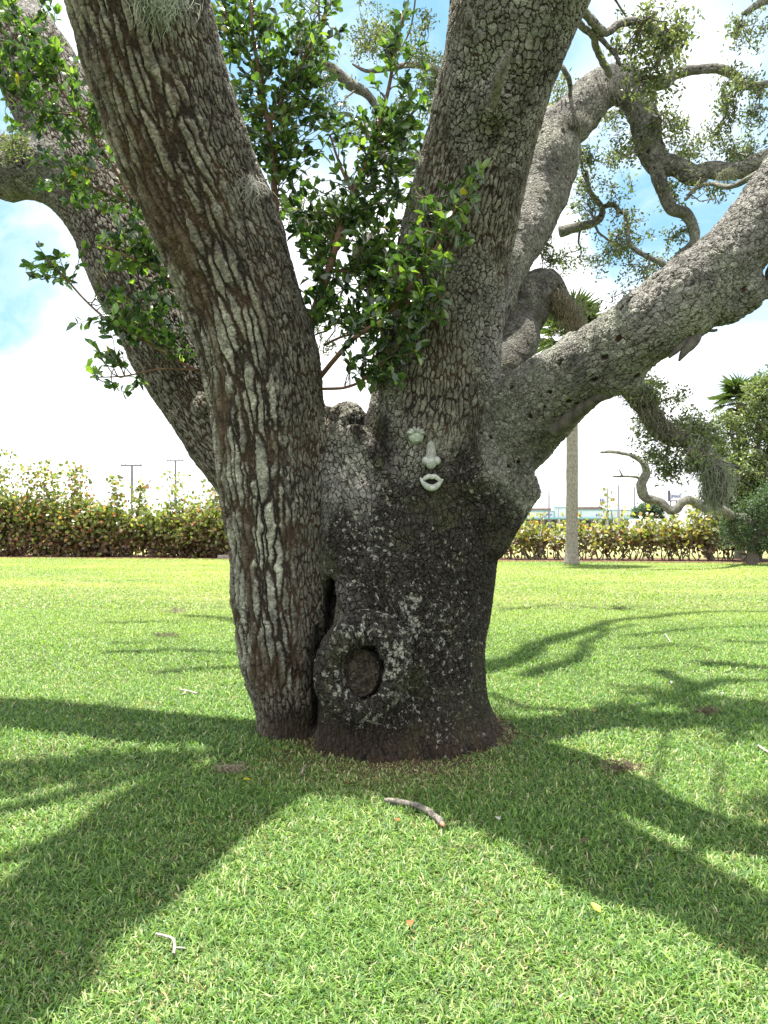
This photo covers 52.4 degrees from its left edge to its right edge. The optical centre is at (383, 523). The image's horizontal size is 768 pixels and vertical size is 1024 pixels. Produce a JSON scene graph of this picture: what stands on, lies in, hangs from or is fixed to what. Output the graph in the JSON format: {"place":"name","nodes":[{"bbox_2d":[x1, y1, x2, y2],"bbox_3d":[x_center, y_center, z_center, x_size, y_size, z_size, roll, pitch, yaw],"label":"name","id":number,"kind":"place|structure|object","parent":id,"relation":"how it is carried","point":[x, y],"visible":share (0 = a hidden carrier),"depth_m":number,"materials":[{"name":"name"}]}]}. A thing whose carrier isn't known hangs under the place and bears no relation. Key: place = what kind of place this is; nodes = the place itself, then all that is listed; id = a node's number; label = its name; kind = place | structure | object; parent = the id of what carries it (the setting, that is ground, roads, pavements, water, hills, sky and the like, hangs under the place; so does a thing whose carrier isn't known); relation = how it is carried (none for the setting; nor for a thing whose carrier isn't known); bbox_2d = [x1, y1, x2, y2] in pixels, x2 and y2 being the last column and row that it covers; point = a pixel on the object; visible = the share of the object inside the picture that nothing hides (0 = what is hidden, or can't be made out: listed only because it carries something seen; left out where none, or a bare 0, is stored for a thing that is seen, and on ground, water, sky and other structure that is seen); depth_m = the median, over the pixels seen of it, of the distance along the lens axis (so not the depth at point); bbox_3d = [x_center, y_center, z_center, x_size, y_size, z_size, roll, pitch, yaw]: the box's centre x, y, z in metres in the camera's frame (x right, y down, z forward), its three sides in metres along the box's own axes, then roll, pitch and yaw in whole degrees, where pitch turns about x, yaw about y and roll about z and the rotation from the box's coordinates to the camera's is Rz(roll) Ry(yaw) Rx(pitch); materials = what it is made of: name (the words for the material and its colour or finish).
{"place":"outdoors","nodes":[
{"label":"outdoors","id":0,"kind":"place"},
{"bbox_2d":[0,539,767,1023],"bbox_3d":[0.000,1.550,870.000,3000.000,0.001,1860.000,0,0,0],"label":"lawn","id":1,"kind":"structure","parent":0,"point":[392,771],"depth_m":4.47,"materials":[{"name":"plant"}]},
{"bbox_2d":[151,630,180,637],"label":"dry clump","id":2,"kind":"object","parent":1,"relation":"on","point":[164,634],"visible":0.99,"depth_m":10.69,"materials":[{"name":"brown plant"}]},
{"bbox_2d":[155,932,185,954],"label":"twig","id":3,"kind":"object","parent":1,"relation":"on","point":[169,937],"visible":1,"depth_m":2.85,"materials":[{"name":"white wood"}]},
{"bbox_2d":[161,605,192,612],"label":"dry clump","id":4,"kind":"object","parent":1,"relation":"on","point":[179,610],"visible":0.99,"depth_m":13.60,"materials":[{"name":"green plant"}]},
{"bbox_2d":[180,689,197,694],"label":"twig","id":5,"kind":"object","parent":1,"relation":"on","point":[187,691],"visible":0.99,"depth_m":7.05,"materials":[{"name":"beige wood"}]},
{"bbox_2d":[211,760,250,774],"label":"dry clump","id":6,"kind":"object","parent":1,"relation":"on","point":[237,770],"visible":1,"depth_m":4.86,"materials":[{"name":"brown plant"}]},
{"bbox_2d":[0,0,767,763],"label":"oak tree","id":7,"kind":"object","parent":1,"relation":"on","point":[362,570],"visible":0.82,"depth_m":5.29,"materials":[{"name":"grey plant"}]},
{"bbox_2d":[0,0,142,223],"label":"sapling","id":8,"kind":"object","parent":7,"relation":"attached to","point":[48,59],"visible":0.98,"depth_m":5.82,"materials":[{"name":"green plant"}]},
{"bbox_2d":[19,203,201,399],"bbox_3d":[-1.972,-1.739,5.918,1.368,1.531,0.771,0,0,18],"label":"sapling","id":9,"kind":"object","parent":7,"relation":"attached to","point":[143,264],"visible":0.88,"depth_m":5.81,"materials":[{"name":"green plant"}]},
{"bbox_2d":[105,0,203,45],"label":"spanish moss","id":10,"kind":"object","parent":7,"relation":"attached to","point":[161,5],"visible":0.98,"depth_m":4.43,"materials":[{"name":"grey plant"}]},
{"bbox_2d":[236,167,274,217],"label":"spanish moss","id":11,"kind":"object","parent":7,"relation":"attached to","point":[249,185],"visible":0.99,"depth_m":4.99,"materials":[{"name":"grey plant"}]},
{"bbox_2d":[211,0,349,220],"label":"sapling","id":12,"kind":"object","parent":7,"relation":"on","point":[305,77],"visible":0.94,"depth_m":5.70,"materials":[{"name":"green plant"}]},
{"bbox_2d":[281,0,433,335],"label":"sapling","id":13,"kind":"object","parent":7,"relation":"attached to","point":[351,216],"visible":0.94,"depth_m":5.45,"materials":[{"name":"green plant"}]},
{"bbox_2d":[320,157,490,394],"bbox_3d":[0.131,-1.556,5.043,0.621,1.389,1.631,0,0,-26],"label":"sapling","id":14,"kind":"object","parent":7,"relation":"attached to","point":[414,298],"visible":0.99,"depth_m":4.91,"materials":[{"name":"green plant"}]},
{"bbox_2d":[407,426,424,443],"bbox_3d":[0.217,-0.603,5.278,0.125,0.116,0.089,0,0,0],"label":"eye ornament","id":15,"kind":"object","parent":7,"relation":"attached to","point":[415,435],"visible":1,"depth_m":5.25,"materials":[{"name":"green plastic"}]},
{"bbox_2d":[422,441,440,468],"bbox_3d":[0.320,-0.468,5.280,0.124,0.196,0.098,0,0,-26],"label":"nose ornament","id":16,"kind":"object","parent":7,"relation":"attached to","point":[431,460],"visible":1,"depth_m":5.25,"materials":[{"name":"plastic"}]},
{"bbox_2d":[420,474,443,490],"bbox_3d":[0.322,-0.280,5.269,0.163,0.118,0.068,0,0,0],"label":"mouth ornament","id":17,"kind":"object","parent":7,"relation":"attached to","point":[431,482],"visible":1,"depth_m":5.25,"materials":[{"name":"plastic"}]},
{"bbox_2d":[548,285,592,336],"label":"spanish moss","id":18,"kind":"object","parent":7,"relation":"attached to","point":[557,301],"visible":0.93,"depth_m":6.78,"materials":[{"name":"grey plant"}]},
{"bbox_2d":[558,101,594,135],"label":"spanish moss","id":19,"kind":"object","parent":7,"relation":"attached to","point":[576,121],"visible":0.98,"depth_m":7.12,"materials":[{"name":"grey plant"}]},
{"bbox_2d":[579,59,637,107],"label":"spanish moss","id":20,"kind":"object","parent":7,"relation":"attached to","point":[615,84],"visible":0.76,"depth_m":7.26,"materials":[{"name":"grey plant"}]},
{"bbox_2d":[614,386,687,453],"bbox_3d":[2.291,-0.918,6.694,0.719,0.673,0.259,0,0,0],"label":"spanish moss","id":21,"kind":"object","parent":7,"relation":"attached to","point":[672,434],"visible":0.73,"depth_m":6.67,"materials":[{"name":"grey plant"}]},
{"bbox_2d":[681,441,749,521],"bbox_3d":[2.863,-0.387,6.778,0.567,0.744,0.433,0,0,-18],"label":"spanish moss","id":22,"kind":"object","parent":7,"relation":"hanging from","point":[709,483],"visible":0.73,"depth_m":6.74,"materials":[{"name":"grey plant"}]},
{"bbox_2d":[713,164,744,194],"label":"spanish moss","id":23,"kind":"object","parent":7,"relation":"hanging from","point":[726,173],"visible":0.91,"depth_m":7.18,"materials":[{"name":"grey plant"}]},
{"bbox_2d":[406,920,413,925],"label":"fallen leaf","id":24,"kind":"object","parent":1,"relation":"on","point":[409,922],"visible":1,"depth_m":2.93,"materials":[{"name":"brown plant"}]},
{"bbox_2d":[384,798,444,826],"bbox_3d":[0.186,1.517,4.135,0.109,0.038,0.484,0,0,-40],"label":"fallen stick","id":25,"kind":"object","parent":1,"relation":"on","point":[437,818],"visible":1,"depth_m":4.17,"materials":[{"name":"grey wood"}]},
{"bbox_2d":[536,286,602,563],"bbox_3d":[7.456,-3.810,30.272,3.909,10.828,3.909,0,0,0],"label":"cabbage palm","id":26,"kind":"object","parent":1,"relation":"on","point":[571,556],"visible":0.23,"depth_m":30.00,"materials":[{"name":"grey plant"}]},
{"bbox_2d":[520,507,638,531],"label":"shop row","id":27,"kind":"object","parent":1,"relation":"on","point":[590,513],"visible":0.34,"depth_m":149.75,"materials":[{"name":"beige paint"}]},
{"bbox_2d":[591,902,600,911],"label":"fallen leaf","id":28,"kind":"object","parent":1,"relation":"on","point":[595,906],"visible":1,"depth_m":3.07,"materials":[{"name":"yellow plant"}]},
{"bbox_2d":[593,756,645,773],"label":"dry clump","id":29,"kind":"object","parent":1,"relation":"on","point":[617,766],"visible":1,"depth_m":4.92,"materials":[{"name":"brown plant"}]},
{"bbox_2d":[605,603,633,609],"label":"dry clump","id":30,"kind":"object","parent":1,"relation":"on","point":[616,608],"visible":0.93,"depth_m":14.03,"materials":[{"name":"brown plant"}]},
{"bbox_2d":[687,702,722,717],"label":"dry clump","id":31,"kind":"object","parent":1,"relation":"on","point":[711,710],"visible":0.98,"depth_m":6.33,"materials":[{"name":"brown plant"}]},
{"bbox_2d":[693,438,735,557],"bbox_3d":[15.296,-1.326,36.312,2.318,5.875,2.092,0,0,-21],"label":"pale tree","id":32,"kind":"object","parent":1,"relation":"on","point":[704,556],"visible":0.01,"depth_m":36.04,"materials":[{"name":"green plant"}]},
{"bbox_2d":[705,371,764,557],"bbox_3d":[16.156,-2.663,35.440,3.055,8.532,2.946,0,0,0],"label":"cabbage palm","id":33,"kind":"object","parent":1,"relation":"on","point":[727,394],"visible":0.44,"depth_m":35.24,"materials":[{"name":"green plant"}]},
{"bbox_2d":[708,477,767,564],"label":"cedar tree","id":34,"kind":"object","parent":1,"relation":"on","point":[753,545],"visible":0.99,"depth_m":29.33,"materials":[{"name":"green plant"}]},
{"bbox_2d":[0,554,767,562],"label":"mulch bed","id":35,"kind":"object","parent":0,"point":[675,560],"visible":0.29,"depth_m":33.62,"materials":[{"name":"brown soil"}]},
{"bbox_2d":[0,449,32,555],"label":"sea grape shrub","id":36,"kind":"object","parent":35,"relation":"on","point":[3,478],"visible":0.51,"depth_m":37.52,"materials":[{"name":"green plant"}]},
{"bbox_2d":[0,460,69,556],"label":"sea grape shrub","id":37,"kind":"object","parent":35,"relation":"on","point":[24,527],"visible":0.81,"depth_m":37.20,"materials":[{"name":"green plant"}]},
{"bbox_2d":[30,460,107,556],"bbox_3d":[-14.851,-0.692,37.378,3.817,4.744,2.925,0,0,0],"label":"sea grape shrub","id":38,"kind":"object","parent":35,"relation":"on","point":[55,535],"visible":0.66,"depth_m":36.86,"materials":[{"name":"green plant"}]},
{"bbox_2d":[58,492,135,556],"bbox_3d":[-13.755,0.084,37.176,3.695,3.249,3.075,0,0,0],"label":"sea grape shrub","id":39,"kind":"object","parent":35,"relation":"on","point":[86,531],"visible":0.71,"depth_m":36.40,"materials":[{"name":"green plant"}]},
{"bbox_2d":[89,473,157,556],"bbox_3d":[-12.310,-0.382,36.878,3.744,4.088,2.256,0,0,0],"label":"sea grape shrub","id":40,"kind":"object","parent":35,"relation":"on","point":[123,540],"visible":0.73,"depth_m":36.47,"materials":[{"name":"green plant"}]},
{"bbox_2d":[120,504,177,556],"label":"sea grape shrub","id":41,"kind":"object","parent":35,"relation":"on","point":[148,532],"visible":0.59,"depth_m":36.05,"materials":[{"name":"green plant"}]},
{"bbox_2d":[146,470,211,557],"bbox_3d":[-9.358,-0.400,36.410,3.537,4.174,2.920,0,0,0],"label":"sea grape shrub","id":42,"kind":"object","parent":35,"relation":"on","point":[166,548],"visible":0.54,"depth_m":35.93,"materials":[{"name":"green plant"}]},
{"bbox_2d":[162,478,228,557],"bbox_3d":[-8.392,-0.435,36.189,3.504,4.224,3.097,0,0,0],"label":"sea grape shrub","id":43,"kind":"object","parent":35,"relation":"on","point":[201,524],"visible":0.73,"depth_m":35.52,"materials":[{"name":"green plant"}]},
{"bbox_2d":[196,502,228,557],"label":"sea grape shrub","id":44,"kind":"object","parent":35,"relation":"on","point":[219,523],"visible":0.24,"depth_m":35.28,"materials":[{"name":"green plant"}]},
{"bbox_2d":[217,555,228,557],"bbox_3d":[-6.896,1.460,35.044,1.123,0.140,0.250,0,0,0],"label":"grey plank","id":45,"kind":"object","parent":35,"relation":"on","point":[222,556],"visible":0.44,"depth_m":34.92,"materials":[{"name":"grey wood"}]},
{"bbox_2d":[502,532,529,558],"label":"sea grape shrub","id":46,"kind":"object","parent":35,"relation":"on","point":[510,550],"visible":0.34,"depth_m":33.77,"materials":[{"name":"green plant"}]},
{"bbox_2d":[512,512,539,558],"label":"sea grape shrub","id":47,"kind":"object","parent":35,"relation":"on","point":[523,547],"visible":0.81,"depth_m":33.67,"materials":[{"name":"green plant"}]},
{"bbox_2d":[522,510,559,559],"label":"sea grape shrub","id":48,"kind":"object","parent":35,"relation":"on","point":[540,548],"visible":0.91,"depth_m":33.70,"materials":[{"name":"green plant"}]},
{"bbox_2d":[544,512,586,559],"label":"sea grape shrub","id":49,"kind":"object","parent":35,"relation":"on","point":[558,546],"visible":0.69,"depth_m":33.59,"materials":[{"name":"green plant"}]},
{"bbox_2d":[564,512,604,559],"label":"sea grape shrub","id":50,"kind":"object","parent":35,"relation":"on","point":[582,529],"visible":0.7,"depth_m":33.28,"materials":[{"name":"green plant"}]},
{"bbox_2d":[582,488,628,559],"bbox_3d":[9.399,0.002,33.457,1.950,3.144,1.614,0,0,0],"label":"sea grape shrub","id":51,"kind":"object","parent":35,"relation":"on","point":[608,536],"visible":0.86,"depth_m":33.33,"materials":[{"name":"green plant"}]},
{"bbox_2d":[607,507,646,559],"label":"sea grape shrub","id":52,"kind":"object","parent":35,"relation":"on","point":[635,536],"visible":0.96,"depth_m":33.04,"materials":[{"name":"green plant"}]},
{"bbox_2d":[631,504,663,559],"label":"sea grape shrub","id":53,"kind":"object","parent":35,"relation":"on","point":[649,534],"visible":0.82,"depth_m":33.05,"materials":[{"name":"green plant"}]},
{"bbox_2d":[645,514,694,560],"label":"sea grape shrub","id":54,"kind":"object","parent":35,"relation":"on","point":[665,532],"visible":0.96,"depth_m":32.66,"materials":[{"name":"green plant"}]},
{"bbox_2d":[600,364,767,559],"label":"live oak","id":55,"kind":"object","parent":35,"relation":"on","point":[752,474],"visible":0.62,"depth_m":32.44,"materials":[{"name":"green plant"}]},
{"bbox_2d":[666,504,705,560],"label":"sea grape shrub","id":56,"kind":"object","parent":35,"relation":"on","point":[688,536],"visible":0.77,"depth_m":32.68,"materials":[{"name":"green plant"}]},
{"bbox_2d":[686,498,727,560],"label":"sea grape shrub","id":57,"kind":"object","parent":35,"relation":"on","point":[704,546],"visible":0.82,"depth_m":32.61,"materials":[{"name":"green plant"}]},
{"bbox_2d":[702,506,744,560],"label":"sea grape shrub","id":58,"kind":"object","parent":35,"relation":"on","point":[727,553],"visible":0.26,"depth_m":32.62,"materials":[{"name":"green plant"}]},
{"bbox_2d":[732,514,767,560],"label":"sea grape shrub","id":59,"kind":"object","parent":35,"relation":"on","point":[746,558],"visible":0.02,"depth_m":32.45,"materials":[{"name":"green plant"}]},
{"bbox_2d":[0,0,767,519],"label":"sky","id":60,"kind":"structure","parent":0,"point":[51,408],"materials":[{"name":"white"}]},
{"label":"parking lot","id":61,"kind":"structure","parent":0,"visible":0},
{"bbox_2d":[121,463,141,507],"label":"utility pole","id":62,"kind":"object","parent":61,"relation":"on","point":[131,465],"visible":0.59,"depth_m":94.87,"materials":[{"name":"grey metal"}]},
{"bbox_2d":[167,459,183,513],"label":"utility pole","id":63,"kind":"object","parent":61,"relation":"on","point":[175,473],"visible":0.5,"depth_m":119.86,"materials":[{"name":"grey metal"}]},
{"bbox_2d":[542,492,549,527],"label":"utility pole","id":64,"kind":"object","parent":61,"relation":"on","point":[548,508],"visible":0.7,"depth_m":119.93,"materials":[{"name":"grey metal"}]},
{"bbox_2d":[599,486,608,528],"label":"utility pole","id":65,"kind":"object","parent":61,"relation":"on","point":[604,501],"visible":0.62,"depth_m":119.88,"materials":[{"name":"grey metal"}]},
{"bbox_2d":[617,483,619,527],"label":"utility pole","id":66,"kind":"object","parent":61,"relation":"on","point":[618,499],"visible":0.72,"depth_m":114.87,"materials":[{"name":"grey metal"}]},
{"bbox_2d":[624,485,635,506],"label":"utility pole","id":67,"kind":"object","parent":61,"relation":"on","point":[634,502],"visible":0.47,"depth_m":104.91,"materials":[{"name":"grey metal"}]},
{"bbox_2d":[630,498,664,518],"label":"round tree","id":68,"kind":"object","parent":61,"relation":"on","point":[654,509],"visible":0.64,"depth_m":94.54,"materials":[{"name":"green plant"}]},
{"bbox_2d":[628,519,682,529],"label":"parked van","id":69,"kind":"object","parent":61,"relation":"on","point":[634,522],"visible":0.04,"depth_m":79.10,"materials":[{"name":"white paint"}]},
{"bbox_2d":[668,490,681,504],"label":"roadside sign","id":70,"kind":"object","parent":61,"relation":"on","point":[676,497],"visible":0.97,"depth_m":119.83,"materials":[{"name":"white metal"}]},
{"bbox_2d":[665,509,704,525],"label":"box truck","id":71,"kind":"object","parent":61,"relation":"on","point":[683,518],"visible":0.01,"depth_m":90.85,"materials":[{"name":"white paint"}]}
]}

